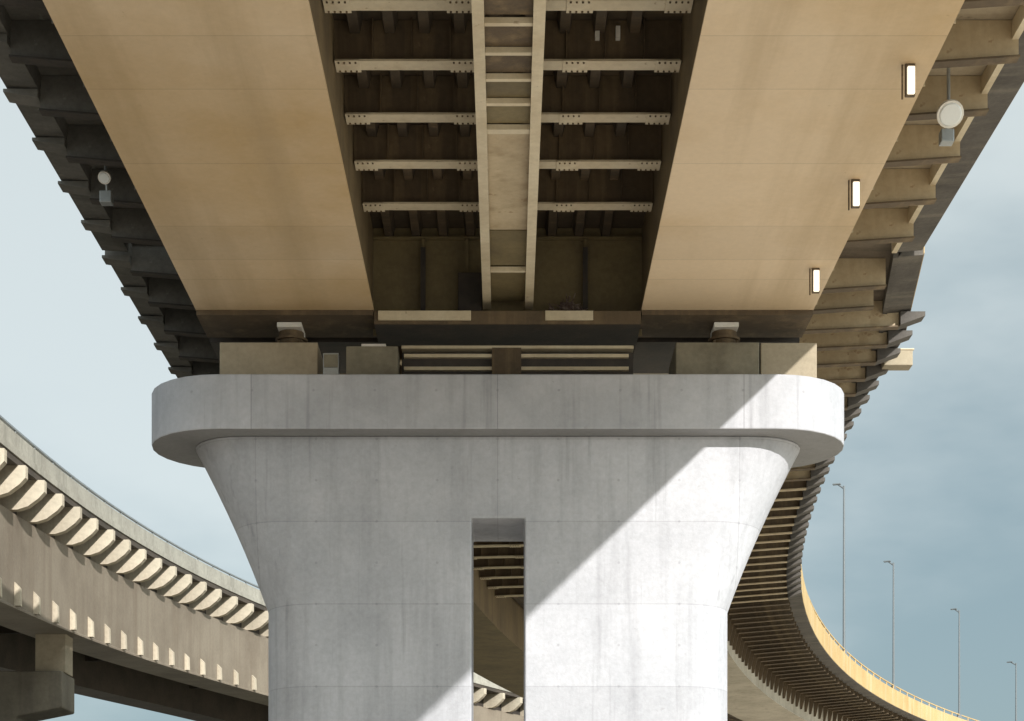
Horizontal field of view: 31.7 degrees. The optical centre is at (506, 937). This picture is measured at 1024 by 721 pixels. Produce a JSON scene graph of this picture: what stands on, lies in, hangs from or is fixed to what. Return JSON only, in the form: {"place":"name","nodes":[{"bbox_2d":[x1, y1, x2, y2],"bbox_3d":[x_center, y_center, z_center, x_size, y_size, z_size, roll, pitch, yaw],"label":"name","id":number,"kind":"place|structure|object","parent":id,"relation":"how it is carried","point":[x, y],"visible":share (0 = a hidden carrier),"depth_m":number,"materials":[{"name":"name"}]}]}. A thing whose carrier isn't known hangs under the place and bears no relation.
{"place":"outdoors","nodes":[
{"label":"outdoors","id":0,"kind":"place"},
{"bbox_2d":[0,78,1023,720],"label":"sky","id":1,"kind":"structure","parent":0,"point":[930,469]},
{"bbox_2d":[102,243,978,720],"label":"viaduct span","id":2,"kind":"object","parent":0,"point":[788,659],"visible":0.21,"depth_m":65.21,"materials":[{"name":"concrete"}]},
{"bbox_2d":[832,483,846,653],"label":"lamp post","id":3,"kind":"object","parent":2,"relation":"on","point":[839,485],"visible":0.88,"depth_m":98.98,"materials":[{"name":"grey metal"}]},
{"bbox_2d":[883,560,895,689],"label":"lamp post","id":4,"kind":"object","parent":2,"relation":"on","point":[893,658],"visible":0.98,"depth_m":113.06,"materials":[{"name":"grey metal"}]},
{"bbox_2d":[881,348,913,370],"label":"junction box","id":5,"kind":"object","parent":2,"relation":"attached to","point":[903,361],"visible":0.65,"depth_m":45.00,"materials":[{"name":"metal"}]},
{"bbox_2d":[950,608,961,718],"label":"lamp post","id":6,"kind":"object","parent":2,"relation":"on","point":[960,715],"visible":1,"depth_m":127.83,"materials":[{"name":"grey metal"}]},
{"bbox_2d":[1007,661,1016,720],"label":"lamp post","id":7,"kind":"object","parent":2,"relation":"on","point":[1015,664],"visible":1,"depth_m":138.63,"materials":[{"name":"grey metal"}]},
{"label":"road","id":8,"kind":"structure","parent":0,"visible":0},
{"bbox_2d":[0,634,73,720],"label":"ramp pier","id":9,"kind":"structure","parent":8,"relation":"on","point":[44,690],"depth_m":59.10,"materials":[{"name":"concrete"}]},
{"bbox_2d":[0,415,523,720],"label":"ramp viaduct","id":10,"kind":"object","parent":9,"relation":"on","point":[141,617],"visible":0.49,"depth_m":68.41,"materials":[{"name":"concrete"}]},
{"label":"ground","id":11,"kind":"structure","parent":0,"visible":0},
{"bbox_2d":[152,374,843,720],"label":"bridge pier","id":12,"kind":"structure","parent":11,"relation":"on","point":[365,512],"depth_m":36.50,"materials":[{"name":"concrete"}]},
{"bbox_2d":[220,342,322,373],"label":"bearing plinth","id":13,"kind":"structure","parent":12,"relation":"on","point":[271,358],"depth_m":36.75,"materials":[{"name":"concrete"}]},
{"bbox_2d":[275,322,306,341],"bbox_3d":[-4.450,-12.362,37.270,0.660,0.462,0.740,0,0,0],"label":"pot bearing","id":14,"kind":"object","parent":13,"relation":"on","point":[291,332],"visible":0.66,"depth_m":37.04,"materials":[{"name":"white paint"}]},
{"bbox_2d":[0,0,1023,345],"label":"viaduct span","id":15,"kind":"object","parent":14,"relation":"on","point":[308,164],"visible":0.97,"depth_m":30.75,"materials":[{"name":"beige paint"}]},
{"bbox_2d":[98,166,112,205],"bbox_3d":[-7.402,-14.139,33.293,0.237,1.118,0.414,0,0,0],"label":"floodlight","id":16,"kind":"object","parent":15,"relation":"hanging from","point":[106,195],"visible":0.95,"depth_m":33.30,"materials":[{"name":"metal"}]},
{"bbox_2d":[471,0,545,308],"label":"walkway","id":17,"kind":"structure","parent":15,"relation":"hanging from","point":[508,163],"depth_m":29.35,"materials":[{"name":"paint"}]},
{"bbox_2d":[541,293,593,310],"bbox_3d":[1.264,-12.886,36.964,1.073,0.676,0.580,0,0,13],"label":"bird nest","id":18,"kind":"object","parent":15,"relation":"on","point":[566,306],"visible":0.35,"depth_m":36.87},
{"bbox_2d":[809,268,819,294],"bbox_3d":[5.843,-12.450,34.205,0.194,0.500,0.130,0,0,0],"label":"strip light","id":19,"kind":"object","parent":15,"relation":"hanging from","point":[815,280],"visible":1,"depth_m":34.18,"materials":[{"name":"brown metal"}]},
{"bbox_2d":[848,179,859,209],"bbox_3d":[5.823,-12.450,30.205,0.194,0.500,0.130,0,0,0],"label":"strip light","id":20,"kind":"object","parent":15,"relation":"hanging from","point":[855,193],"visible":1,"depth_m":30.14,"materials":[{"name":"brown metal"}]},
{"bbox_2d":[901,64,914,99],"bbox_3d":[5.843,-12.450,26.205,0.194,0.500,0.130,0,0,0],"label":"strip light","id":21,"kind":"object","parent":15,"relation":"hanging from","point":[909,80],"visible":1,"depth_m":26.16,"materials":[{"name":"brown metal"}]},
{"bbox_2d":[936,68,963,145],"bbox_3d":[7.400,-14.014,30.158,0.445,1.368,0.484,0,0,0],"label":"floodlight","id":22,"kind":"object","parent":15,"relation":"hanging from","point":[950,113],"visible":0.95,"depth_m":30.11,"materials":[{"name":"metal"}]},
{"bbox_2d":[323,353,339,373],"bbox_3d":[-3.560,-11.545,36.640,0.320,0.610,0.220,0,0,0],"label":"cable box","id":23,"kind":"object","parent":12,"relation":"on","point":[331,363],"visible":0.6,"depth_m":36.53,"materials":[{"name":"metal"}]},
{"bbox_2d":[324,354,337,366],"bbox_3d":[-3.560,-11.680,36.539,0.280,0.260,0.018,0,0,0],"label":"door","id":24,"kind":"structure","parent":23,"relation":"in","point":[330,360],"depth_m":36.53,"materials":[{"name":"beige metal"}]},
{"bbox_2d":[346,346,399,373],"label":"bearing plinth","id":25,"kind":"structure","parent":12,"relation":"on","point":[372,359],"depth_m":36.50,"materials":[{"name":"beige concrete"}]},
{"bbox_2d":[361,344,385,345],"bbox_3d":[-2.700,-12.011,36.800,0.500,0.078,0.400,0,0,0],"label":"packing plate","id":26,"kind":"object","parent":25,"relation":"on","point":[373,344],"visible":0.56,"depth_m":36.60,"materials":[{"name":"white paint"}]},
{"bbox_2d":[402,346,633,373],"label":"restrainer beam","id":27,"kind":"structure","parent":12,"relation":"on","point":[517,359],"depth_m":36.98,"materials":[{"name":"metal"}]},
{"bbox_2d":[669,342,758,373],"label":"bearing plinth","id":28,"kind":"structure","parent":12,"relation":"on","point":[715,357],"depth_m":36.75,"materials":[{"name":"beige concrete"}]},
{"bbox_2d":[708,322,739,341],"bbox_3d":[4.500,-12.362,37.270,0.660,0.462,0.740,0,0,0],"label":"pot bearing","id":29,"kind":"object","parent":28,"relation":"on","point":[723,331],"visible":0.64,"depth_m":37.04,"materials":[{"name":"white paint"}]},
{"bbox_2d":[759,343,816,377],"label":"bearing plinth","id":30,"kind":"structure","parent":12,"relation":"on","point":[800,359],"depth_m":36.90,"materials":[{"name":"concrete"}]}
]}

